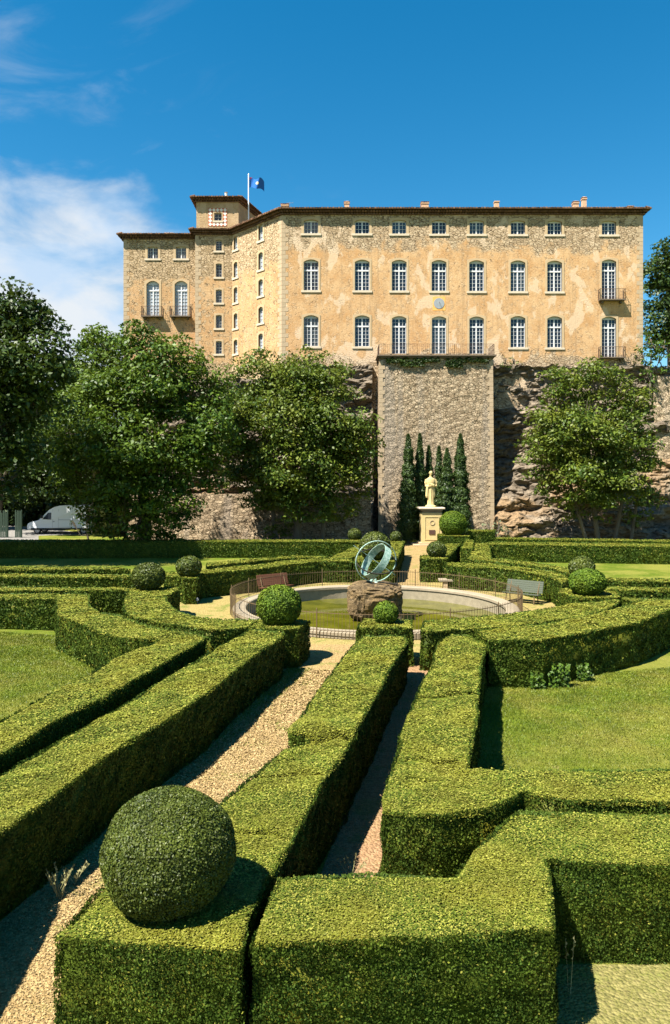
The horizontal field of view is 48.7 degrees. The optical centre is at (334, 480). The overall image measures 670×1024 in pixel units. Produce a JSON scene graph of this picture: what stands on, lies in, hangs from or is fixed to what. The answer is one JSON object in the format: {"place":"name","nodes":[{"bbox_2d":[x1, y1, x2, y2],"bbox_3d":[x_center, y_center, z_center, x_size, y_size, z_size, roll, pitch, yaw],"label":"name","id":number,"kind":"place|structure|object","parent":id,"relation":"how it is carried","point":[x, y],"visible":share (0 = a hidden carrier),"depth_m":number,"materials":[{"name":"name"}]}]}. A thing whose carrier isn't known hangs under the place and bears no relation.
{"place":"outdoors","nodes":[
{"label":"outdoors","id":0,"kind":"place"},
{"bbox_2d":[0,524,127,539],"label":"road","id":1,"kind":"structure","parent":0,"point":[28,534],"depth_m":77.63,"materials":[{"name":"asphalt"}]},
{"bbox_2d":[27,505,105,533],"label":"delivery van","id":2,"kind":"object","parent":1,"relation":"on","point":[61,517],"visible":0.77,"depth_m":77.03,"materials":[{"name":"paint"}]},
{"bbox_2d":[10,473,136,535],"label":"plateau","id":3,"kind":"structure","parent":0,"point":[114,525],"depth_m":77.09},
{"bbox_2d":[116,173,651,421],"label":"castle","id":4,"kind":"structure","parent":3,"relation":"on","point":[225,281],"depth_m":72.00,"materials":[{"name":"stone"}]},
{"bbox_2d":[144,279,160,313],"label":"window","id":5,"kind":"structure","parent":4,"relation":"in","point":[153,286],"depth_m":79.22,"materials":[{"name":"stone"}]},
{"bbox_2d":[145,244,160,259],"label":"window","id":6,"kind":"structure","parent":4,"relation":"in","point":[152,251],"depth_m":78.97,"materials":[{"name":"stone"}]},
{"bbox_2d":[173,244,188,259],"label":"window","id":7,"kind":"structure","parent":4,"relation":"in","point":[180,251],"depth_m":78.97,"materials":[{"name":"stone"}]},
{"bbox_2d":[173,279,188,313],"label":"window","id":8,"kind":"structure","parent":4,"relation":"in","point":[180,286],"depth_m":79.22,"materials":[{"name":"stone"}]},
{"bbox_2d":[301,217,320,235],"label":"window","id":9,"kind":"structure","parent":4,"relation":"in","point":[310,226],"depth_m":71.99,"materials":[{"name":"stone"}]},
{"bbox_2d":[301,257,320,291],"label":"window","id":10,"kind":"structure","parent":4,"relation":"in","point":[310,266],"depth_m":72.22,"materials":[{"name":"stone"}]},
{"bbox_2d":[301,313,320,347],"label":"window","id":11,"kind":"structure","parent":4,"relation":"in","point":[310,321],"depth_m":72.22,"materials":[{"name":"stone"}]},
{"bbox_2d":[352,217,371,235],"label":"window","id":12,"kind":"structure","parent":4,"relation":"in","point":[361,226],"depth_m":71.96,"materials":[{"name":"stone"}]},
{"bbox_2d":[352,258,371,292],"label":"window","id":13,"kind":"structure","parent":4,"relation":"in","point":[361,270],"depth_m":72.20,"materials":[{"name":"stone"}]},
{"bbox_2d":[352,313,371,348],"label":"window","id":14,"kind":"structure","parent":4,"relation":"in","point":[361,321],"depth_m":72.20,"materials":[{"name":"stone"}]},
{"bbox_2d":[389,217,408,235],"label":"window","id":15,"kind":"structure","parent":4,"relation":"in","point":[398,226],"depth_m":72.13,"materials":[{"name":"stone"}]},
{"bbox_2d":[389,258,408,292],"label":"window","id":16,"kind":"structure","parent":4,"relation":"in","point":[398,269],"depth_m":72.20,"materials":[{"name":"stone"}]},
{"bbox_2d":[390,314,407,353],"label":"window","id":17,"kind":"structure","parent":4,"relation":"in","point":[398,322],"depth_m":72.22,"materials":[{"name":"stone"}]},
{"bbox_2d":[429,218,448,235],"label":"window","id":18,"kind":"structure","parent":4,"relation":"in","point":[437,226],"depth_m":72.12,"materials":[{"name":"stone"}]},
{"bbox_2d":[429,258,448,292],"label":"window","id":19,"kind":"structure","parent":4,"relation":"in","point":[439,267],"depth_m":72.20,"materials":[{"name":"stone"}]},
{"bbox_2d":[430,314,447,353],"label":"window","id":20,"kind":"structure","parent":4,"relation":"in","point":[438,322],"depth_m":72.24,"materials":[{"name":"stone"}]},
{"bbox_2d":[466,218,486,235],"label":"window","id":21,"kind":"structure","parent":4,"relation":"in","point":[475,227],"depth_m":72.10,"materials":[{"name":"stone"}]},
{"bbox_2d":[467,315,485,353],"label":"window","id":22,"kind":"structure","parent":4,"relation":"in","point":[475,325],"depth_m":72.22,"materials":[{"name":"stone"}]},
{"bbox_2d":[467,258,486,292],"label":"window","id":23,"kind":"structure","parent":4,"relation":"in","point":[476,267],"depth_m":72.22,"materials":[{"name":"stone"}]},
{"bbox_2d":[508,218,527,235],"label":"window","id":24,"kind":"structure","parent":4,"relation":"in","point":[515,225],"depth_m":71.99,"materials":[{"name":"stone"}]},
{"bbox_2d":[508,258,527,292],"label":"window","id":25,"kind":"structure","parent":4,"relation":"in","point":[517,268],"depth_m":72.20,"materials":[{"name":"stone"}]},
{"bbox_2d":[508,314,527,349],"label":"window","id":26,"kind":"structure","parent":4,"relation":"in","point":[517,323],"depth_m":72.20,"materials":[{"name":"stone"}]},
{"bbox_2d":[544,218,564,236],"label":"window","id":27,"kind":"structure","parent":4,"relation":"in","point":[552,225],"depth_m":71.98,"materials":[{"name":"stone"}]},
{"bbox_2d":[545,259,564,293],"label":"window","id":28,"kind":"structure","parent":4,"relation":"in","point":[553,278],"depth_m":72.20,"materials":[{"name":"stone"}]},
{"bbox_2d":[545,314,564,349],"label":"window","id":29,"kind":"structure","parent":4,"relation":"in","point":[553,321],"depth_m":72.20,"materials":[{"name":"stone"}]},
{"bbox_2d":[599,218,618,236],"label":"window","id":30,"kind":"structure","parent":4,"relation":"in","point":[607,226],"depth_m":71.96,"materials":[{"name":"stone"}]},
{"bbox_2d":[600,257,617,298],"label":"window","id":31,"kind":"structure","parent":4,"relation":"in","point":[607,265],"depth_m":72.22,"materials":[{"name":"stone"}]},
{"bbox_2d":[600,315,617,356],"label":"window","id":32,"kind":"structure","parent":4,"relation":"in","point":[607,322],"depth_m":72.22,"materials":[{"name":"stone"}]},
{"bbox_2d":[643,236,669,367],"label":"dark tree","id":33,"kind":"object","parent":3,"relation":"on","point":[660,275],"visible":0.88,"depth_m":91.57,"materials":[{"name":"green plant"}]},
{"bbox_2d":[0,644,352,1023],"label":"gravel path","id":34,"kind":"structure","parent":0,"point":[324,657],"depth_m":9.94,"materials":[{"name":"beige gravel"}]},
{"bbox_2d":[45,862,72,897],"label":"weed plant","id":35,"kind":"object","parent":34,"relation":"on","point":[65,880],"visible":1,"depth_m":9.90,"materials":[{"name":"plant"}]},
{"bbox_2d":[0,533,669,1023],"bbox_3d":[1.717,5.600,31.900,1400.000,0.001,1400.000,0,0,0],"label":"ground","id":36,"kind":"structure","parent":0,"point":[608,571],"depth_m":18.89,"materials":[{"name":"green plant"}]},
{"bbox_2d":[0,276,82,501],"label":"dark tree","id":37,"kind":"object","parent":36,"relation":"on","point":[23,392],"visible":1,"depth_m":46.26,"materials":[{"name":"green plant"}]},
{"bbox_2d":[2,489,117,525],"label":"boundary shrubbery","id":38,"kind":"object","parent":36,"relation":"on","point":[31,508],"visible":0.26,"depth_m":90.49,"materials":[{"name":"green plant"}]},
{"bbox_2d":[0,340,124,512],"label":"dark tree","id":39,"kind":"object","parent":36,"relation":"on","point":[38,481],"visible":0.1,"depth_m":81.15,"materials":[{"name":"green plant"}]},
{"bbox_2d":[0,586,128,615],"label":"box hedge","id":40,"kind":"object","parent":36,"relation":"on","point":[107,600],"visible":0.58,"depth_m":29.68,"materials":[{"name":"green plant"}]},
{"bbox_2d":[0,566,130,575],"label":"box hedge","id":41,"kind":"object","parent":36,"relation":"on","point":[59,570],"visible":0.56,"depth_m":36.70,"materials":[{"name":"green plant"}]},
{"bbox_2d":[0,572,135,589],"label":"box hedge","id":42,"kind":"object","parent":36,"relation":"on","point":[123,580],"visible":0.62,"depth_m":33.72,"materials":[{"name":"green plant"}]},
{"bbox_2d":[47,324,127,532],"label":"broadleaf tree","id":43,"kind":"object","parent":36,"relation":"on","point":[81,346],"visible":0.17,"depth_m":73.45,"materials":[{"name":"green plant"}]},
{"bbox_2d":[0,592,206,781],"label":"box hedge","id":44,"kind":"object","parent":36,"relation":"on","point":[126,659],"visible":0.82,"depth_m":18.88,"materials":[{"name":"green plant"}]},
{"bbox_2d":[28,317,246,539],"bbox_3d":[-15.136,-3.326,55.903,16.854,18.079,9.374,0,0,0],"label":"broadleaf tree","id":45,"kind":"object","parent":36,"relation":"on","point":[192,446],"visible":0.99,"depth_m":54.98,"materials":[{"name":"green plant"}]},
{"bbox_2d":[0,629,285,919],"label":"box hedge","id":46,"kind":"object","parent":36,"relation":"on","point":[64,800],"visible":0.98,"depth_m":12.59,"materials":[{"name":"green plant"}]},
{"bbox_2d":[0,539,359,557],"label":"box hedge","id":47,"kind":"object","parent":36,"relation":"on","point":[137,548],"visible":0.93,"depth_m":53.22,"materials":[{"name":"green plant"}]},
{"bbox_2d":[122,586,258,655],"bbox_3d":[-5.891,4.999,26.143,3.500,1.316,10.096,0,0,-29],"label":"box hedge","id":48,"kind":"object","parent":36,"relation":"on","point":[158,608],"visible":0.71,"depth_m":23.76,"materials":[{"name":"green plant"}]},
{"bbox_2d":[130,562,165,589],"bbox_3d":[-7.676,3.946,30.401,1.425,1.173,1.395,0,0,0],"label":"topiary ball","id":49,"kind":"object","parent":48,"relation":"on","point":[147,575],"visible":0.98,"depth_m":29.95,"materials":[{"name":"green plant"}]},
{"bbox_2d":[52,635,408,1023],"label":"box hedge","id":50,"kind":"object","parent":36,"relation":"on","point":[287,812],"visible":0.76,"depth_m":8.14,"materials":[{"name":"green plant"}]},
{"bbox_2d":[99,785,236,922],"bbox_3d":[-1.762,3.924,7.861,1.434,1.258,1.438,0,0,0],"label":"topiary ball","id":51,"kind":"object","parent":50,"relation":"on","point":[166,852],"visible":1,"depth_m":7.39,"materials":[{"name":"green plant"}]},
{"bbox_2d":[128,494,370,539],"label":"retaining wall","id":52,"kind":"structure","parent":36,"relation":"on","point":[224,516],"depth_m":66.09,"materials":[{"name":"beige stone"}]},
{"bbox_2d":[163,558,351,604],"bbox_3d":[-3.644,5.013,38.142,11.815,1.312,3.317,0,0,-45],"label":"box hedge","id":53,"kind":"object","parent":36,"relation":"on","point":[209,583],"visible":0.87,"depth_m":36.84,"materials":[{"name":"green plant"}]},
{"bbox_2d":[175,555,201,577],"bbox_3d":[-6.802,4.010,34.399,1.264,1.072,1.234,0,0,0],"label":"topiary ball","id":54,"kind":"object","parent":53,"relation":"on","point":[189,566],"visible":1,"depth_m":34.01,"materials":[{"name":"green plant"}]},
{"bbox_2d":[205,555,326,568],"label":"box hedge","id":55,"kind":"object","parent":36,"relation":"on","point":[225,564],"visible":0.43,"depth_m":40.89,"materials":[{"name":"green plant"}]},
{"bbox_2d":[213,344,385,539],"bbox_3d":[-3.342,-3.162,61.375,15.296,16.729,9.297,0,0,0],"label":"broadleaf tree","id":56,"kind":"object","parent":36,"relation":"on","point":[312,412],"visible":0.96,"depth_m":60.66,"materials":[{"name":"green plant"}]},
{"bbox_2d":[328,544,360,576],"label":"box hedge","id":57,"kind":"object","parent":36,"relation":"on","point":[349,553],"visible":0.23,"depth_m":44.11,"materials":[{"name":"green plant"}]},
{"bbox_2d":[180,578,555,665],"bbox_3d":[1.717,5.596,31.900,21.200,0.001,21.200,0,0,0],"label":"path round basin","id":58,"kind":"object","parent":36,"relation":"on","point":[218,607],"visible":0.2,"depth_m":32.52,"materials":[{"name":"beige gravel"}]},
{"bbox_2d":[256,573,291,590],"bbox_3d":[-2.923,5.097,36.138,1.750,1.013,0.737,0,0,-37],"label":"garden bench","id":59,"kind":"object","parent":58,"relation":"on","point":[276,580],"visible":0.7,"depth_m":36.30,"materials":[{"name":"brown wood"}]},
{"bbox_2d":[246,618,310,667],"bbox_3d":[-1.735,4.992,22.794,1.756,1.307,1.844,0,0,8],"label":"box hedge","id":60,"kind":"object","parent":58,"relation":"on","point":[297,642],"visible":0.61,"depth_m":22.19,"materials":[{"name":"green plant"}]},
{"bbox_2d":[255,584,301,625],"bbox_3d":[-1.738,3.883,22.946,1.449,1.296,1.406,0,0,0],"label":"topiary ball","id":61,"kind":"object","parent":60,"relation":"on","point":[278,604],"visible":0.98,"depth_m":22.48,"materials":[{"name":"green plant"}]},
{"bbox_2d":[230,568,522,638],"bbox_3d":[1.717,5.055,31.900,12.404,1.090,12.398,0,0,0],"label":"basin fence","id":62,"kind":"object","parent":58,"relation":"on","point":[517,603],"visible":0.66,"depth_m":32.16,"materials":[{"name":"metal"}]},
{"bbox_2d":[236,585,519,639],"bbox_3d":[1.717,5.925,31.900,12.140,1.150,12.140,0,0,0],"label":"fountain basin","id":63,"kind":"object","parent":58,"relation":"in","point":[469,598],"visible":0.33,"depth_m":35.54,"materials":[{"name":"stone"}]},
{"bbox_2d":[252,598,493,629],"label":"water","id":64,"kind":"structure","parent":63,"relation":"in","point":[412,606],"depth_m":33.33,"materials":[{"name":"green liquid"}]},
{"bbox_2d":[347,580,402,620],"bbox_3d":[1.708,5.361,31.879,2.405,2.000,2.412,0,0,0],"label":"fountain rock","id":65,"kind":"object","parent":64,"relation":"in","point":[365,597],"visible":0.77,"depth_m":31.02,"materials":[{"name":"brown stone"}]},
{"bbox_2d":[353,541,397,584],"bbox_3d":[1.767,3.570,31.900,1.740,1.960,1.646,0,0,22],"label":"armillary sphere","id":66,"kind":"object","parent":65,"relation":"on","point":[380,567],"visible":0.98,"depth_m":31.82,"materials":[{"name":"teal metal"}]},
{"bbox_2d":[355,618,414,666],"bbox_3d":[1.540,5.004,22.898,1.896,1.269,1.628,0,0,0],"label":"box hedge","id":67,"kind":"object","parent":58,"relation":"on","point":[374,627],"visible":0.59,"depth_m":22.21,"materials":[{"name":"green plant"}]},
{"bbox_2d":[373,600,398,624],"bbox_3d":[1.584,4.141,23.101,0.827,0.779,0.849,0,0,0],"label":"topiary ball","id":68,"kind":"object","parent":67,"relation":"on","point":[385,611],"visible":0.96,"depth_m":22.83,"materials":[{"name":"green plant"}]},
{"bbox_2d":[419,599,620,670],"bbox_3d":[6.616,5.000,24.360,9.810,1.290,2.216,0,0,-30],"label":"box hedge","id":69,"kind":"object","parent":58,"relation":"on","point":[433,632],"visible":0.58,"depth_m":23.36,"materials":[{"name":"green plant"}]},
{"bbox_2d":[503,579,543,604],"bbox_3d":[8.586,5.097,33.839,1.750,1.013,0.737,0,0,38],"label":"garden bench","id":70,"kind":"object","parent":58,"relation":"on","point":[524,585],"visible":0.87,"depth_m":33.90,"materials":[{"name":"grey wood"}]},
{"bbox_2d":[352,540,404,582],"bbox_3d":[2.999,5.002,47.235,2.593,1.325,14.280,0,0,7],"label":"box hedge","id":71,"kind":"object","parent":36,"relation":"on","point":[398,547],"visible":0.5,"depth_m":40.43,"materials":[{"name":"green plant"}]},
{"bbox_2d":[359,531,390,560],"bbox_3d":[2.235,3.697,41.395,1.844,1.716,1.899,0,0,0],"label":"topiary ball","id":72,"kind":"object","parent":71,"relation":"on","point":[372,536],"visible":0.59,"depth_m":40.85,"materials":[{"name":"green plant"}]},
{"bbox_2d":[394,433,419,542],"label":"cypress tree","id":73,"kind":"object","parent":36,"relation":"on","point":[407,505],"visible":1,"depth_m":65.15,"materials":[{"name":"green plant"}]},
{"bbox_2d":[411,433,426,540],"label":"cypress tree","id":74,"kind":"object","parent":36,"relation":"on","point":[420,476],"visible":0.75,"depth_m":66.09,"materials":[{"name":"green plant"}]},
{"bbox_2d":[375,344,496,539],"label":"stone bastion","id":75,"kind":"object","parent":36,"relation":"on","point":[437,404],"visible":0.71,"depth_m":69.35,"materials":[{"name":"stone"}]},
{"bbox_2d":[386,357,489,367],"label":"hanging ivy","id":76,"kind":"object","parent":75,"relation":"hanging from","point":[402,362],"visible":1,"depth_m":69.16,"materials":[{"name":"green plant"}]},
{"bbox_2d":[434,445,442,506],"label":"cypress tree","id":77,"kind":"object","parent":36,"relation":"on","point":[438,468],"visible":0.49,"depth_m":66.56,"materials":[{"name":"green plant"}]},
{"bbox_2d":[419,543,460,582],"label":"box hedge","id":78,"kind":"object","parent":36,"relation":"on","point":[429,564],"visible":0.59,"depth_m":40.55,"materials":[{"name":"green plant"}]},
{"bbox_2d":[426,541,446,556],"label":"topiary ball","id":79,"kind":"object","parent":78,"relation":"on","point":[436,548],"visible":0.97,"depth_m":41.60,"materials":[{"name":"green plant"}]},
{"bbox_2d":[436,447,455,533],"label":"cypress tree","id":80,"kind":"object","parent":36,"relation":"on","point":[446,490],"visible":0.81,"depth_m":65.39,"materials":[{"name":"green plant"}]},
{"bbox_2d":[437,533,470,550],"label":"box hedge","id":81,"kind":"object","parent":36,"relation":"on","point":[452,539],"visible":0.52,"depth_m":57.96,"materials":[{"name":"green plant"}]},
{"bbox_2d":[439,511,466,534],"bbox_3d":[9.490,3.482,59.511,2.278,2.100,2.238,0,0,0],"label":"topiary ball","id":82,"kind":"object","parent":81,"relation":"on","point":[452,522],"visible":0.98,"depth_m":58.75,"materials":[{"name":"green plant"}]},
{"bbox_2d":[248,809,669,1023],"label":"box hedge","id":83,"kind":"object","parent":36,"relation":"on","point":[481,940],"visible":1,"depth_m":7.56,"materials":[{"name":"green plant"}]},
{"bbox_2d":[451,433,473,533],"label":"cypress tree","id":84,"kind":"object","parent":36,"relation":"on","point":[462,496],"visible":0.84,"depth_m":65.37,"materials":[{"name":"green plant"}]},
{"bbox_2d":[460,539,473,562],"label":"box hedge","id":85,"kind":"object","parent":36,"relation":"on","point":[467,547],"visible":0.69,"depth_m":46.62,"materials":[{"name":"green plant"}]},
{"bbox_2d":[468,542,492,561],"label":"box hedge","id":86,"kind":"object","parent":36,"relation":"on","point":[481,550],"visible":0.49,"depth_m":46.19,"materials":[{"name":"green plant"}]},
{"bbox_2d":[468,529,495,542],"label":"box hedge","id":87,"kind":"object","parent":36,"relation":"on","point":[481,536],"visible":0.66,"depth_m":59.70,"materials":[{"name":"green plant"}]},
{"bbox_2d":[445,562,569,605],"bbox_3d":[8.690,5.000,36.265,3.333,1.339,9.030,0,0,-32],"label":"box hedge","id":88,"kind":"object","parent":36,"relation":"on","point":[554,582],"visible":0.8,"depth_m":36.94,"materials":[{"name":"green plant"}]},
{"bbox_2d":[469,556,569,577],"bbox_3d":[9.987,4.999,39.193,2.407,1.328,8.605,0,0,-30],"label":"box hedge","id":89,"kind":"object","parent":36,"relation":"on","point":[542,566],"visible":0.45,"depth_m":39.39,"materials":[{"name":"green plant"}]},
{"bbox_2d":[568,556,595,573],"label":"topiary ball","id":90,"kind":"object","parent":89,"relation":"on","point":[577,562],"visible":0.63,"depth_m":34.16,"materials":[{"name":"green plant"}]},
{"bbox_2d":[378,634,669,888],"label":"box hedge","id":91,"kind":"object","parent":36,"relation":"on","point":[448,807],"visible":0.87,"depth_m":10.77,"materials":[{"name":"green plant"}]},
{"bbox_2d":[547,663,570,687],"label":"hedge shoots","id":92,"kind":"object","parent":36,"relation":"on","point":[565,678],"visible":0.99,"depth_m":19.96,"materials":[{"name":"green plant"}]},
{"bbox_2d":[475,598,669,687],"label":"box hedge","id":93,"kind":"object","parent":36,"relation":"on","point":[633,633],"visible":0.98,"depth_m":21.25,"materials":[{"name":"green plant"}]},
{"bbox_2d":[488,541,669,564],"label":"box hedge","id":94,"kind":"object","parent":36,"relation":"on","point":[605,553],"visible":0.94,"depth_m":50.10,"materials":[{"name":"green plant"}]},
{"bbox_2d":[495,537,669,543],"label":"box hedge","id":95,"kind":"object","parent":36,"relation":"on","point":[567,540],"visible":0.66,"depth_m":56.94,"materials":[{"name":"green plant"}]},
{"bbox_2d":[575,662,593,681],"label":"hedge shoots","id":96,"kind":"object","parent":36,"relation":"on","point":[582,675],"visible":1,"depth_m":20.56,"materials":[{"name":"green plant"}]},
{"bbox_2d":[558,587,621,605],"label":"box hedge","id":97,"kind":"object","parent":36,"relation":"on","point":[567,596],"visible":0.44,"depth_m":28.50,"materials":[{"name":"green plant"}]},
{"bbox_2d":[568,568,607,595],"bbox_3d":[9.865,3.977,28.902,1.456,1.115,1.430,0,0,0],"label":"topiary ball","id":98,"kind":"object","parent":97,"relation":"on","point":[587,581],"visible":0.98,"depth_m":28.44,"materials":[{"name":"green plant"}]},
{"bbox_2d":[513,355,667,539],"bbox_3d":[22.028,-2.689,62.817,13.302,16.356,8.490,0,0,0],"label":"broadleaf tree","id":99,"kind":"object","parent":36,"relation":"on","point":[611,450],"visible":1,"depth_m":62.60,"materials":[{"name":"green plant"}]},
{"bbox_2d":[550,964,669,1023],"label":"dry grass","id":100,"kind":"structure","parent":36,"relation":"on","point":[582,993],"depth_m":8.05,"materials":[{"name":"beige plant"}]},
{"bbox_2d":[605,586,669,605],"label":"box hedge","id":101,"kind":"object","parent":36,"relation":"on","point":[645,592],"visible":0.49,"depth_m":29.70,"materials":[{"name":"green plant"}]},
{"bbox_2d":[606,577,669,588],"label":"box hedge","id":102,"kind":"object","parent":36,"relation":"on","point":[640,582],"visible":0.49,"depth_m":32.46,"materials":[{"name":"green plant"}]},
{"bbox_2d":[0,0,669,425],"label":"sky","id":103,"kind":"structure","parent":0,"point":[114,113],"materials":[{"name":"blue"}]},
{"bbox_2d":[321,666,427,882],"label":"dirt path","id":104,"kind":"structure","parent":0,"point":[358,833],"depth_m":12.48,"materials":[{"name":"beige gravel"}]},
{"bbox_2d":[145,364,669,539],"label":"cliff","id":105,"kind":"structure","parent":0,"point":[520,510],"depth_m":70.50,"materials":[{"name":"brown stone"}]},
{"bbox_2d":[633,330,669,399],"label":"leafy bush","id":106,"kind":"object","parent":105,"relation":"on","point":[650,362],"visible":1,"depth_m":70.95,"materials":[{"name":"green plant"}]},
{"bbox_2d":[652,375,669,458],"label":"terrace wall","id":107,"kind":"structure","parent":105,"relation":"on","point":[662,403],"depth_m":70.84,"materials":[{"name":"beige stone"}]},
{"bbox_2d":[395,544,427,586],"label":"path","id":108,"kind":"structure","parent":0,"point":[411,562],"depth_m":48.50,"materials":[{"name":"beige gravel"}]},
{"bbox_2d":[411,507,444,545],"bbox_3d":[8.020,3.965,63.925,2.710,3.270,2.470,0,0,0],"label":"statue pedestal","id":109,"kind":"object","parent":108,"relation":"on","point":[429,524],"visible":0.84,"depth_m":63.14,"materials":[{"name":"stone"}]},
{"bbox_2d":[424,471,437,506],"bbox_3d":[8.283,0.762,63.999,0.948,3.137,0.948,0,0,45],"label":"statue","id":110,"kind":"object","parent":109,"relation":"on","point":[430,482],"visible":0.95,"depth_m":63.76,"materials":[{"name":"stone"}]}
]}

